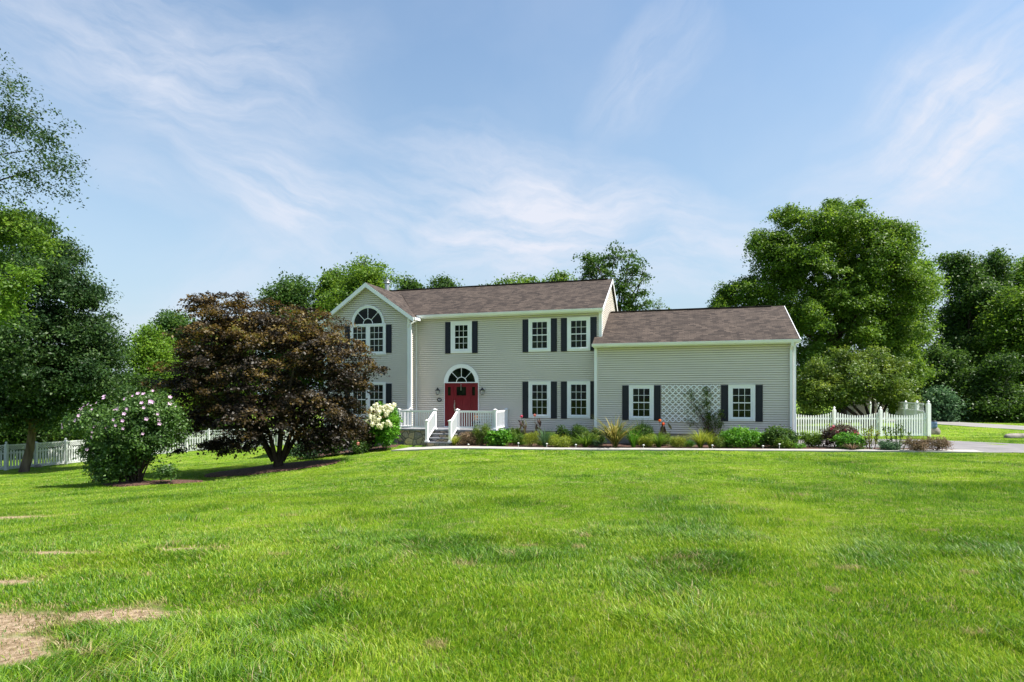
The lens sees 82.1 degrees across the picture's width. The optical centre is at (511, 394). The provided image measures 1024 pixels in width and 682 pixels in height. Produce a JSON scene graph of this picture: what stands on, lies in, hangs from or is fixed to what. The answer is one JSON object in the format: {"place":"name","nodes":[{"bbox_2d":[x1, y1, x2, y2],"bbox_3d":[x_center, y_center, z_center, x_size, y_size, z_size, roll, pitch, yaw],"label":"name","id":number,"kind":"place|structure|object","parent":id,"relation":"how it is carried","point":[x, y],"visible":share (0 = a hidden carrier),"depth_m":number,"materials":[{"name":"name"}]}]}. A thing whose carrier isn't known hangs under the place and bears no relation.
{"place":"outdoors","nodes":[
{"label":"outdoors","id":0,"kind":"place"},
{"bbox_2d":[0,399,1023,681],"bbox_3d":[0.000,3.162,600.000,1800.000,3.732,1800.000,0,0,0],"label":"ground","id":1,"kind":"structure","parent":0,"point":[12,633],"depth_m":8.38,"materials":[{"name":"green plant"}]},
{"bbox_2d":[0,390,80,459],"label":"tree","id":2,"kind":"object","parent":1,"relation":"on","point":[19,434],"visible":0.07,"depth_m":41.45,"materials":[{"name":"green plant"}]},
{"bbox_2d":[0,48,98,334],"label":"overhanging tree","id":3,"kind":"object","parent":1,"relation":"on","point":[13,223],"visible":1,"depth_m":13.89,"materials":[{"name":"green plant"}]},
{"bbox_2d":[0,202,145,472],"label":"maple tree","id":4,"kind":"object","parent":1,"relation":"on","point":[51,372],"visible":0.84,"depth_m":30.21,"materials":[{"name":"green plant"}]},
{"bbox_2d":[62,400,120,454],"bbox_3d":[-27.721,1.787,39.054,5.069,5.565,3.734,0,0,20],"label":"shrub","id":5,"kind":"object","parent":1,"relation":"on","point":[81,435],"depth_m":38.75,"materials":[{"name":"green plant"}]},
{"bbox_2d":[42,366,182,457],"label":"tree","id":6,"kind":"object","parent":1,"relation":"on","point":[133,382],"visible":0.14,"depth_m":41.26,"materials":[{"name":"green plant"}]},
{"bbox_2d":[0,425,301,469],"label":"picket fence","id":7,"kind":"object","parent":1,"relation":"on","point":[6,453],"visible":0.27,"depth_m":35.81,"materials":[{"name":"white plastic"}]},
{"bbox_2d":[103,480,202,486],"bbox_3d":[-12.290,3.038,19.962,3.290,0.235,1.698,0,0,0],"label":"mulch ring","id":8,"kind":"object","parent":1,"relation":"on","point":[131,484],"visible":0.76,"depth_m":19.59,"materials":[{"name":"brown soil"}]},
{"bbox_2d":[55,389,195,486],"bbox_3d":[-13.092,1.492,19.968,4.289,3.412,3.221,0,0,0],"label":"hibiscus bush","id":9,"kind":"object","parent":8,"relation":"on","point":[122,444],"visible":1,"depth_m":19.42,"materials":[{"name":"green plant"}]},
{"bbox_2d":[119,320,192,430],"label":"tree","id":10,"kind":"object","parent":1,"relation":"on","point":[153,352],"visible":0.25,"depth_m":45.29,"materials":[{"name":"green plant"}]},
{"bbox_2d":[0,415,320,460],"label":"undergrowth","id":11,"kind":"object","parent":1,"relation":"on","point":[40,438],"depth_m":41.76,"materials":[{"name":"green plant"}]},
{"bbox_2d":[118,309,232,407],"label":"tree","id":12,"kind":"object","parent":1,"relation":"on","point":[167,321],"visible":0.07,"depth_m":50.17,"materials":[{"name":"green plant"}]},
{"bbox_2d":[190,319,266,439],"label":"tree","id":13,"kind":"object","parent":1,"relation":"on","point":[245,394],"visible":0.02,"depth_m":56.89,"materials":[{"name":"green plant"}]},
{"bbox_2d":[204,460,340,476],"bbox_3d":[-9.281,2.894,23.073,5.108,0.552,3.371,0,0,0],"label":"mulch ring","id":14,"kind":"object","parent":1,"relation":"on","point":[257,470],"visible":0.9,"depth_m":22.30,"materials":[{"name":"brown soil"}]},
{"bbox_2d":[137,290,390,466],"bbox_3d":[-9.682,-0.459,23.047,9.879,7.263,6.528,0,0,0],"label":"japanese maple","id":15,"kind":"object","parent":14,"relation":"on","point":[243,330],"visible":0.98,"depth_m":22.21,"materials":[{"name":"brown plant"}]},
{"bbox_2d":[248,267,323,417],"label":"tree","id":16,"kind":"object","parent":1,"relation":"on","point":[286,291],"visible":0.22,"depth_m":50.53,"materials":[{"name":"green plant"}]},
{"bbox_2d":[290,443,324,459],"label":"shrub","id":17,"kind":"object","parent":1,"relation":"on","point":[304,456],"visible":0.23,"depth_m":26.12,"materials":[{"name":"green plant"}]},
{"bbox_2d":[306,263,347,395],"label":"tree","id":18,"kind":"object","parent":1,"relation":"on","point":[327,278],"visible":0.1,"depth_m":52.69,"materials":[{"name":"green plant"}]},
{"bbox_2d":[320,426,348,455],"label":"shrub","id":19,"kind":"object","parent":1,"relation":"on","point":[336,452],"visible":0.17,"depth_m":26.36,"materials":[{"name":"green plant"}]},
{"bbox_2d":[300,444,400,458],"bbox_3d":[-7.866,2.929,30.400,5.148,1.004,6.799,0,0,0],"label":"shrub bed","id":20,"kind":"object","parent":1,"relation":"on","point":[377,448],"visible":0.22,"depth_m":27.96,"materials":[{"name":"brown soil"}]},
{"bbox_2d":[307,252,407,389],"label":"tree","id":21,"kind":"object","parent":1,"relation":"on","point":[359,275],"visible":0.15,"depth_m":48.19,"materials":[{"name":"green plant"}]},
{"bbox_2d":[347,439,371,454],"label":"shrub","id":22,"kind":"object","parent":1,"relation":"on","point":[357,446],"visible":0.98,"depth_m":26.08,"materials":[{"name":"green plant"}]},
{"bbox_2d":[345,425,382,451],"bbox_3d":[-6.848,2.009,26.894,2.029,1.575,1.580,0,0,16],"label":"shrub","id":23,"kind":"object","parent":1,"relation":"on","point":[369,440],"visible":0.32,"depth_m":26.59,"materials":[{"name":"green plant"}]},
{"bbox_2d":[364,401,403,449],"bbox_3d":[-5.941,1.431,26.857,1.843,2.380,1.999,0,0,0],"label":"hydrangea","id":24,"kind":"object","parent":1,"relation":"on","point":[387,427],"visible":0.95,"depth_m":26.51,"materials":[{"name":"white plant"}]},
{"bbox_2d":[393,271,424,289],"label":"tree","id":25,"kind":"object","parent":1,"relation":"on","point":[414,284],"visible":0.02,"depth_m":59.43,"materials":[{"name":"green plant"}]},
{"bbox_2d":[425,273,464,287],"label":"tree","id":26,"kind":"object","parent":1,"relation":"on","point":[441,281],"visible":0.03,"depth_m":61.22,"materials":[{"name":"green plant"}]},
{"bbox_2d":[478,272,545,284],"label":"tree","id":27,"kind":"object","parent":1,"relation":"on","point":[524,280],"visible":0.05,"depth_m":54.79,"materials":[{"name":"green plant"}]},
{"bbox_2d":[537,267,579,281],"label":"tree","id":28,"kind":"object","parent":1,"relation":"on","point":[558,276],"visible":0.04,"depth_m":53.08,"materials":[{"name":"green plant"}]},
{"bbox_2d":[318,278,800,450],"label":"house","id":29,"kind":"structure","parent":1,"relation":"on","point":[568,354],"depth_m":28.79,"materials":[{"name":"beige plastic"}]},
{"bbox_2d":[350,323,385,354],"bbox_3d":[-7.480,-2.875,30.539,2.090,1.610,0.069,0,0,16],"label":"window","id":30,"kind":"structure","parent":29,"relation":"in","point":[373,335],"depth_m":30.46,"materials":[{"name":"white plastic"}]},
{"bbox_2d":[350,382,385,416],"bbox_3d":[-7.480,0.255,30.539,2.090,1.830,0.069,0,0,16],"label":"window","id":31,"kind":"structure","parent":29,"relation":"in","point":[380,396],"depth_m":30.46,"materials":[{"name":"white plastic"}]},
{"bbox_2d":[397,408,509,446],"bbox_3d":[-3.045,1.827,28.587,5.240,2.345,2.972,0,0,16],"label":"porch","id":32,"kind":"object","parent":29,"relation":"attached to","point":[429,433],"visible":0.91,"depth_m":27.96,"materials":[{"name":"wood"}]},
{"bbox_2d":[450,321,471,352],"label":"window","id":33,"kind":"structure","parent":29,"relation":"in","point":[461,331],"depth_m":29.97,"materials":[{"name":"white plastic"}]},
{"bbox_2d":[453,385,468,425],"bbox_3d":[-2.590,0.530,29.935,0.860,2.160,0.133,0,0,16],"label":"door","id":34,"kind":"structure","parent":29,"relation":"in","point":[460,392],"depth_m":29.95,"materials":[{"name":"red paint"}]},
{"bbox_2d":[528,318,550,351],"bbox_3d":[1.356,-2.932,28.844,1.140,1.624,0.085,0,0,16],"label":"window","id":35,"kind":"structure","parent":29,"relation":"in","point":[539,329],"depth_m":28.85,"materials":[{"name":"white plastic"}]},
{"bbox_2d":[528,381,550,417],"bbox_3d":[1.356,0.238,28.844,1.140,1.804,0.085,0,0,16],"label":"window","id":36,"kind":"structure","parent":29,"relation":"in","point":[539,392],"depth_m":28.85,"materials":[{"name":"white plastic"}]},
{"bbox_2d":[567,316,589,350],"bbox_3d":[3.212,-2.932,28.315,1.140,1.624,0.085,0,0,16],"label":"window","id":37,"kind":"structure","parent":29,"relation":"in","point":[578,328],"depth_m":28.32,"materials":[{"name":"white plastic"}]},
{"bbox_2d":[567,381,589,418],"bbox_3d":[3.212,0.238,28.315,1.140,1.804,0.085,0,0,16],"label":"window","id":38,"kind":"structure","parent":29,"relation":"in","point":[578,392],"depth_m":28.32,"materials":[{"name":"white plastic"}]},
{"bbox_2d":[629,385,653,419],"bbox_3d":[5.952,0.353,27.067,1.140,1.614,0.085,0,0,16],"label":"window","id":39,"kind":"structure","parent":29,"relation":"in","point":[641,397],"depth_m":27.06,"materials":[{"name":"white plastic"}]},
{"bbox_2d":[662,384,719,422],"bbox_3d":[8.027,0.400,26.427,2.530,1.710,0.022,0,0,16],"label":"trellis","id":40,"kind":"object","parent":29,"relation":"attached to","point":[688,402],"visible":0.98,"depth_m":26.46,"materials":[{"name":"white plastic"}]},
{"bbox_2d":[683,387,725,444],"bbox_3d":[8.540,0.962,26.195,1.853,2.735,0.641,0,0,16],"label":"climbing vine","id":41,"kind":"object","parent":29,"relation":"attached to","point":[708,415],"visible":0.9,"depth_m":26.14,"materials":[{"name":"green plant"}]},
{"bbox_2d":[728,384,755,420],"bbox_3d":[10.111,0.353,25.882,1.130,1.614,0.085,0,0,16],"label":"window","id":42,"kind":"structure","parent":29,"relation":"in","point":[741,397],"depth_m":25.88,"materials":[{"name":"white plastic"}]},
{"bbox_2d":[571,240,655,310],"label":"tree","id":43,"kind":"object","parent":1,"relation":"on","point":[629,300],"visible":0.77,"depth_m":49.61,"materials":[{"name":"green plant"}]},
{"bbox_2d":[648,297,669,309],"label":"tree","id":44,"kind":"object","parent":1,"relation":"on","point":[658,307],"visible":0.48,"depth_m":51.94,"materials":[{"name":"green plant"}]},
{"bbox_2d":[391,446,984,452],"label":"walkway","id":45,"kind":"structure","parent":1,"relation":"on","point":[662,449],"depth_m":23.40,"materials":[{"name":"concrete"}]},
{"bbox_2d":[455,442,959,449],"bbox_3d":[7.193,2.292,25.513,19.981,0.624,3.385,0,0,17],"label":"mulch bed","id":46,"kind":"object","parent":1,"relation":"on","point":[620,445],"visible":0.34,"depth_m":25.27,"materials":[{"name":"brown soil"}]},
{"bbox_2d":[445,434,460,445],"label":"ornamental grass","id":47,"kind":"object","parent":46,"relation":"on","point":[455,441],"depth_m":27.07,"materials":[{"name":"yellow plant"}]},
{"bbox_2d":[459,430,482,444],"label":"shrub","id":48,"kind":"object","parent":46,"relation":"on","point":[465,436],"visible":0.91,"depth_m":27.07,"materials":[{"name":"brown plant"}]},
{"bbox_2d":[470,421,491,444],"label":"shrub","id":49,"kind":"object","parent":46,"relation":"on","point":[481,432],"visible":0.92,"depth_m":27.04,"materials":[{"name":"green plant"}]},
{"bbox_2d":[483,426,513,445],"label":"shrub","id":50,"kind":"object","parent":46,"relation":"on","point":[500,437],"visible":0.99,"depth_m":26.40,"materials":[{"name":"green plant"}]},
{"bbox_2d":[507,431,524,444],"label":"shrub","id":51,"kind":"object","parent":46,"relation":"on","point":[518,436],"visible":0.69,"depth_m":26.75,"materials":[{"name":"green plant"}]},
{"bbox_2d":[518,415,526,438],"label":"canna lily","id":52,"kind":"object","parent":46,"relation":"on","point":[521,422],"visible":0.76,"depth_m":27.92,"materials":[{"name":"green plant"}]},
{"bbox_2d":[522,431,539,446],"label":"shrub","id":53,"kind":"object","parent":46,"relation":"on","point":[529,440],"visible":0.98,"depth_m":26.08,"materials":[{"name":"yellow plant"}]},
{"bbox_2d":[530,414,541,441],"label":"canna lily","id":54,"kind":"object","parent":46,"relation":"on","point":[539,422],"visible":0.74,"depth_m":27.70,"materials":[{"name":"green plant"}]},
{"bbox_2d":[536,429,553,446],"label":"iris","id":55,"kind":"object","parent":46,"relation":"on","point":[544,439],"visible":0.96,"depth_m":25.89,"materials":[{"name":"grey plant"}]},
{"bbox_2d":[548,434,577,447],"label":"shrub","id":56,"kind":"object","parent":46,"relation":"on","point":[561,442],"visible":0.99,"depth_m":25.62,"materials":[{"name":"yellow plant"}]},
{"bbox_2d":[556,424,572,438],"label":"shrub","id":57,"kind":"object","parent":46,"relation":"on","point":[562,432],"visible":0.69,"depth_m":27.31,"materials":[{"name":"green plant"}]},
{"bbox_2d":[569,438,579,445],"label":"shrub","id":58,"kind":"object","parent":46,"relation":"on","point":[574,442],"visible":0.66,"depth_m":26.11,"materials":[{"name":"green plant"}]},
{"bbox_2d":[568,424,590,443],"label":"shrub","id":59,"kind":"object","parent":46,"relation":"on","point":[577,429],"visible":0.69,"depth_m":27.07,"materials":[{"name":"green plant"}]},
{"bbox_2d":[572,432,602,446],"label":"agapanthus","id":60,"kind":"object","parent":46,"relation":"on","point":[586,441],"visible":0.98,"depth_m":25.42,"materials":[{"name":"green plant"}]},
{"bbox_2d":[580,429,599,441],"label":"shrub","id":61,"kind":"object","parent":46,"relation":"on","point":[586,432],"visible":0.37,"depth_m":26.43,"materials":[{"name":"green plant"}]},
{"bbox_2d":[589,439,603,445],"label":"shrub","id":62,"kind":"object","parent":46,"relation":"on","point":[596,443],"visible":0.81,"depth_m":25.84,"materials":[{"name":"green plant"}]},
{"bbox_2d":[590,427,606,443],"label":"shrub","id":63,"kind":"object","parent":46,"relation":"on","point":[603,438],"visible":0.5,"depth_m":26.80,"materials":[{"name":"green plant"}]},
{"bbox_2d":[589,415,641,446],"bbox_3d":[4.467,1.519,25.178,2.760,1.458,2.893,0,0,0],"label":"flax plant","id":64,"kind":"object","parent":46,"relation":"on","point":[613,434],"visible":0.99,"depth_m":24.97,"materials":[{"name":"yellow plant"}]},
{"bbox_2d":[620,426,643,446],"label":"daylily","id":65,"kind":"object","parent":46,"relation":"on","point":[633,438],"visible":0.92,"depth_m":24.87,"materials":[{"name":"green plant"}]},
{"bbox_2d":[627,425,653,444],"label":"shrub","id":66,"kind":"object","parent":46,"relation":"on","point":[646,430],"visible":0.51,"depth_m":26.12,"materials":[{"name":"green plant"}]},
{"bbox_2d":[635,433,654,446],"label":"shrub","id":67,"kind":"object","parent":46,"relation":"on","point":[646,442],"visible":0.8,"depth_m":25.18,"materials":[{"name":"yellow plant"}]},
{"bbox_2d":[644,431,677,447],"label":"daylily","id":68,"kind":"object","parent":46,"relation":"on","point":[657,441],"visible":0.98,"depth_m":24.57,"materials":[{"name":"green plant"}]},
{"bbox_2d":[653,432,670,445],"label":"shrub","id":69,"kind":"object","parent":46,"relation":"on","point":[664,442],"visible":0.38,"depth_m":25.44,"materials":[{"name":"green plant"}]},
{"bbox_2d":[658,419,671,443],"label":"canna lily","id":70,"kind":"object","parent":46,"relation":"on","point":[662,429],"visible":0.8,"depth_m":25.53,"materials":[{"name":"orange plant"}]},
{"bbox_2d":[666,435,689,447],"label":"shrub","id":71,"kind":"object","parent":46,"relation":"on","point":[674,440],"visible":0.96,"depth_m":24.39,"materials":[{"name":"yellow plant"}]},
{"bbox_2d":[683,440,695,446],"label":"shrub","id":72,"kind":"object","parent":46,"relation":"on","point":[690,444],"visible":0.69,"depth_m":24.80,"materials":[{"name":"green plant"}]},
{"bbox_2d":[681,426,718,447],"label":"daylily","id":73,"kind":"object","parent":46,"relation":"on","point":[700,440],"visible":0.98,"depth_m":24.11,"materials":[{"name":"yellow plant"}]},
{"bbox_2d":[712,436,728,447],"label":"shrub","id":74,"kind":"object","parent":46,"relation":"on","point":[719,443],"visible":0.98,"depth_m":23.92,"materials":[{"name":"green plant"}]},
{"bbox_2d":[719,424,764,447],"bbox_3d":[9.428,1.878,24.319,2.040,1.346,1.609,0,0,0],"label":"shrub","id":75,"kind":"object","parent":46,"relation":"on","point":[745,437],"visible":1,"depth_m":23.98,"materials":[{"name":"green plant"}]},
{"bbox_2d":[760,425,799,447],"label":"shrub","id":76,"kind":"object","parent":46,"relation":"on","point":[771,434],"visible":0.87,"depth_m":23.68,"materials":[{"name":"green plant"}]},
{"bbox_2d":[773,438,794,448],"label":"shrub","id":77,"kind":"object","parent":46,"relation":"on","point":[787,443],"visible":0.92,"depth_m":23.23,"materials":[{"name":"green plant"}]},
{"bbox_2d":[791,442,805,448],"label":"shrub","id":78,"kind":"object","parent":46,"relation":"on","point":[799,446],"visible":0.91,"depth_m":23.11,"materials":[{"name":"green plant"}]},
{"bbox_2d":[797,431,824,446],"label":"shrub","id":79,"kind":"object","parent":46,"relation":"on","point":[814,439],"visible":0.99,"depth_m":23.70,"materials":[{"name":"green plant"}]},
{"bbox_2d":[819,421,858,446],"bbox_3d":[13.091,1.688,23.643,1.708,1.231,1.560,0,0,0],"label":"shrub","id":80,"kind":"object","parent":46,"relation":"on","point":[829,433],"visible":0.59,"depth_m":23.42,"materials":[{"name":"red plant"}]},
{"bbox_2d":[830,432,871,448],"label":"shrub","id":81,"kind":"object","parent":46,"relation":"on","point":[848,438],"visible":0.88,"depth_m":22.25,"materials":[{"name":"green plant"}]},
{"bbox_2d":[839,441,867,449],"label":"daylily","id":82,"kind":"object","parent":46,"relation":"on","point":[852,447],"visible":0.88,"depth_m":21.73,"materials":[{"name":"brown plant"}]},
{"bbox_2d":[861,425,880,448],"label":"tall perennial","id":83,"kind":"object","parent":46,"relation":"on","point":[870,435],"visible":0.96,"depth_m":21.92,"materials":[{"name":"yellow plant"}]},
{"bbox_2d":[881,423,910,448],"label":"tall perennial","id":84,"kind":"object","parent":46,"relation":"on","point":[897,432],"visible":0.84,"depth_m":21.68,"materials":[{"name":"green plant"}]},
{"bbox_2d":[704,195,956,421],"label":"shade tree","id":85,"kind":"object","parent":1,"relation":"on","point":[869,268],"visible":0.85,"depth_m":43.82,"materials":[{"name":"green plant"}]},
{"bbox_2d":[796,344,925,427],"bbox_3d":[22.515,-0.442,38.319,8.861,5.974,5.972,0,0,0],"label":"tree","id":86,"kind":"object","parent":1,"relation":"on","point":[870,377],"visible":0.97,"depth_m":37.78,"materials":[{"name":"green plant"}]},
{"bbox_2d":[796,400,930,436],"bbox_3d":[18.288,1.349,31.000,7.508,2.135,0.170,0,0,0],"label":"picket fence","id":87,"kind":"object","parent":1,"relation":"on","point":[879,418],"visible":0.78,"depth_m":30.98,"materials":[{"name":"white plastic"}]},
{"bbox_2d":[846,394,883,419],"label":"shed","id":88,"kind":"structure","parent":1,"relation":"on","point":[862,409],"depth_m":48.80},
{"bbox_2d":[877,438,904,449],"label":"shrub","id":89,"kind":"object","parent":1,"relation":"on","point":[883,445],"visible":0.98,"depth_m":21.30,"materials":[{"name":"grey plant"}]},
{"bbox_2d":[895,400,923,432],"bbox_3d":[23.585,1.353,34.918,0.281,2.095,7.846,0,0,24],"label":"privacy fence","id":90,"kind":"object","parent":1,"relation":"on","point":[905,411],"visible":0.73,"depth_m":34.49,"materials":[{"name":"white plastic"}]},
{"bbox_2d":[796,391,1023,422],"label":"undergrowth","id":91,"kind":"object","parent":1,"relation":"on","point":[1002,419],"visible":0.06,"depth_m":49.93,"materials":[{"name":"green plant"}]},
{"bbox_2d":[897,435,931,452],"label":"shrub","id":92,"kind":"object","parent":1,"relation":"on","point":[917,444],"visible":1,"depth_m":20.77,"materials":[{"name":"brown plant"}]},
{"bbox_2d":[880,255,951,402],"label":"tree","id":93,"kind":"object","parent":1,"relation":"on","point":[929,312],"visible":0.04,"depth_m":53.06,"materials":[{"name":"green plant"}]},
{"bbox_2d":[931,427,940,434],"bbox_3d":[23.436,2.080,32.605,0.535,0.774,0.471,0,0,0],"label":"boulder","id":94,"kind":"object","parent":1,"relation":"on","point":[936,431],"visible":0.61,"depth_m":32.44,"materials":[{"name":"grey stone"}]},
{"bbox_2d":[924,434,953,450],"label":"shrub","id":95,"kind":"object","parent":1,"relation":"on","point":[939,443],"visible":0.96,"depth_m":20.67,"materials":[{"name":"brown plant"}]},
{"bbox_2d":[910,336,977,419],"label":"tree","id":96,"kind":"object","parent":1,"relation":"on","point":[937,357],"visible":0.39,"depth_m":49.27,"materials":[{"name":"green plant"}]},
{"bbox_2d":[917,381,979,421],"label":"bush","id":97,"kind":"object","parent":1,"relation":"on","point":[940,402],"visible":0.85,"depth_m":45.39,"materials":[{"name":"green plant"}]},
{"bbox_2d":[928,249,1014,413],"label":"tree","id":98,"kind":"object","parent":1,"relation":"on","point":[975,285],"visible":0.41,"depth_m":55.20,"materials":[{"name":"green plant"}]},
{"bbox_2d":[939,346,1023,422],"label":"tree","id":99,"kind":"object","parent":1,"relation":"on","point":[977,382],"visible":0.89,"depth_m":45.38,"materials":[{"name":"green plant"}]},
{"bbox_2d":[949,284,1023,409],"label":"tree","id":100,"kind":"object","parent":1,"relation":"on","point":[1000,319],"visible":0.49,"depth_m":49.83,"materials":[{"name":"green plant"}]},
{"bbox_2d":[976,244,1023,347],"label":"tree","id":101,"kind":"object","parent":1,"relation":"on","point":[997,261],"visible":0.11,"depth_m":56.92,"materials":[{"name":"green plant"}]},
{"bbox_2d":[1003,433,1023,437],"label":"boulder","id":102,"kind":"object","parent":1,"relation":"on","point":[1015,435],"visible":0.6,"depth_m":29.10,"materials":[{"name":"grey stone"}]},
{"bbox_2d":[1007,255,1023,294],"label":"tree","id":103,"kind":"object","parent":1,"relation":"on","point":[1020,279],"visible":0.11,"depth_m":59.95,"materials":[{"name":"green plant"}]},
{"bbox_2d":[0,0,1023,394],"label":"sky","id":104,"kind":"structure","parent":0,"point":[229,144],"materials":[{"name":"blue"}]},
{"bbox_2d":[703,432,719,447],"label":"ornamental grass","id":105,"kind":"object","parent":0,"point":[710,441],"depth_m":24.00,"materials":[{"name":"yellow plant"}]},
{"bbox_2d":[797,439,1023,452],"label":"driveway","id":106,"kind":"structure","parent":0,"point":[988,447],"depth_m":23.10,"materials":[{"name":"concrete"}]},
{"bbox_2d":[888,419,1023,429],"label":"road","id":107,"kind":"structure","parent":0,"point":[1016,427],"depth_m":39.78,"materials":[{"name":"grey asphalt"}]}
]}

